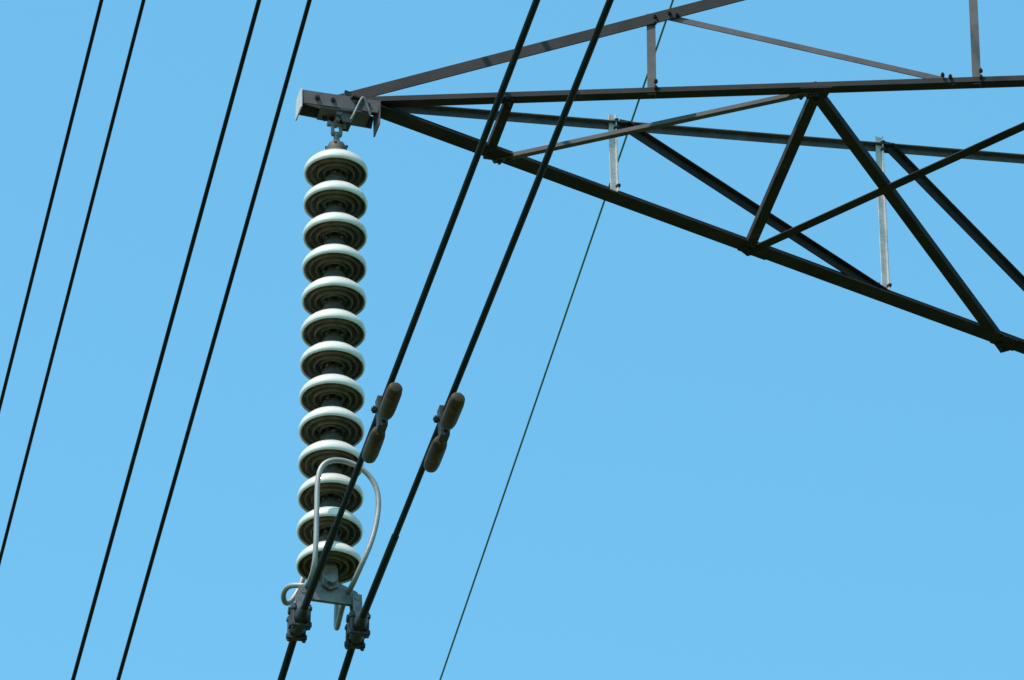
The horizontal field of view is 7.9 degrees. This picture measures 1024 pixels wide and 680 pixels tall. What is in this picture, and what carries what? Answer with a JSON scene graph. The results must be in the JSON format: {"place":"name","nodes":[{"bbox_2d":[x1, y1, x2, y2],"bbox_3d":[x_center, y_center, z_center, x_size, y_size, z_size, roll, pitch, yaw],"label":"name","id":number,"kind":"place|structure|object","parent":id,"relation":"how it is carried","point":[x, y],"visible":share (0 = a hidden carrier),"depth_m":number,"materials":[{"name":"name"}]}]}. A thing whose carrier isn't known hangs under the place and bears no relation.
{"place":"outdoors","nodes":[
{"label":"outdoors","id":0,"kind":"place"},
{"bbox_2d":[0,0,1023,679],"label":"sky","id":1,"kind":"structure","parent":0,"point":[731,464],"materials":[{"name":"blue"}]},
{"label":"ground","id":2,"kind":"structure","parent":0,"visible":0},
{"bbox_2d":[295,0,1023,353],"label":"transmission tower","id":3,"kind":"structure","parent":2,"relation":"on","point":[371,106],"depth_m":32.72,"materials":[{"name":"metal"}]},
{"bbox_2d":[281,108,380,650],"bbox_3d":[-0.768,0.121,31.587,0.358,2.753,0.392,8,-36,-12],"label":"insulator string","id":4,"kind":"object","parent":3,"relation":"hanging from","point":[331,430],"visible":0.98,"depth_m":31.47,"materials":[{"name":"ceramic"}]},
{"bbox_2d":[277,0,539,679],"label":"power line cable","id":5,"kind":"object","parent":4,"relation":"hanging from","point":[323,558],"visible":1,"depth_m":28.45,"materials":[{"name":"metal"}]},
{"bbox_2d":[362,382,402,462],"bbox_3d":[-0.514,0.295,29.167,0.085,0.140,0.606,7,-30,-9],"label":"vibration damper","id":6,"kind":"object","parent":5,"relation":"attached to","point":[384,410],"visible":1,"depth_m":29.14,"materials":[{"name":"brown metal"}]},
{"bbox_2d":[338,0,613,679],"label":"power line cable","id":7,"kind":"object","parent":4,"relation":"hanging from","point":[379,575],"visible":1,"depth_m":28.41,"materials":[{"name":"metal"}]},
{"bbox_2d":[423,392,464,472],"bbox_3d":[-0.270,0.333,29.203,0.085,0.140,0.606,7,-30,-9],"label":"vibration damper","id":8,"kind":"object","parent":7,"relation":"attached to","point":[446,419],"visible":1,"depth_m":29.18,"materials":[{"name":"brown metal"}]},
{"bbox_2d":[439,0,673,679],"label":"earth wire","id":9,"kind":"object","parent":3,"relation":"attached to","point":[588,247],"visible":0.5,"depth_m":56.83,"materials":[{"name":"metal"}]},
{"bbox_3d":[-0.756,-3.563,34.171,0.358,2.753,0.392,8,-36,-12],"label":"insulator string","id":10,"kind":"object","parent":3,"relation":"hanging from","visible":0},
{"bbox_2d":[71,0,260,679],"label":"power line cable","id":11,"kind":"object","parent":10,"relation":"hanging from","point":[180,286],"visible":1,"depth_m":36.33,"materials":[{"name":"metal"}]},
{"bbox_2d":[116,0,311,679],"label":"power line cable","id":12,"kind":"object","parent":10,"relation":"hanging from","point":[229,285],"visible":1,"depth_m":36.48,"materials":[{"name":"metal"}]},
{"bbox_3d":[-0.764,-7.173,36.696,0.358,2.803,0.392,8,-36,-12],"label":"insulator string","id":13,"kind":"object","parent":3,"relation":"hanging from","visible":0},
{"bbox_2d":[0,0,102,411],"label":"power line cable","id":14,"kind":"object","parent":13,"relation":"hanging from","point":[51,200],"visible":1,"depth_m":42.28,"materials":[{"name":"metal"}]},
{"bbox_2d":[0,0,145,564],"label":"power line cable","id":15,"kind":"object","parent":13,"relation":"hanging from","point":[140,12],"visible":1,"depth_m":42.96,"materials":[{"name":"metal"}]}
]}

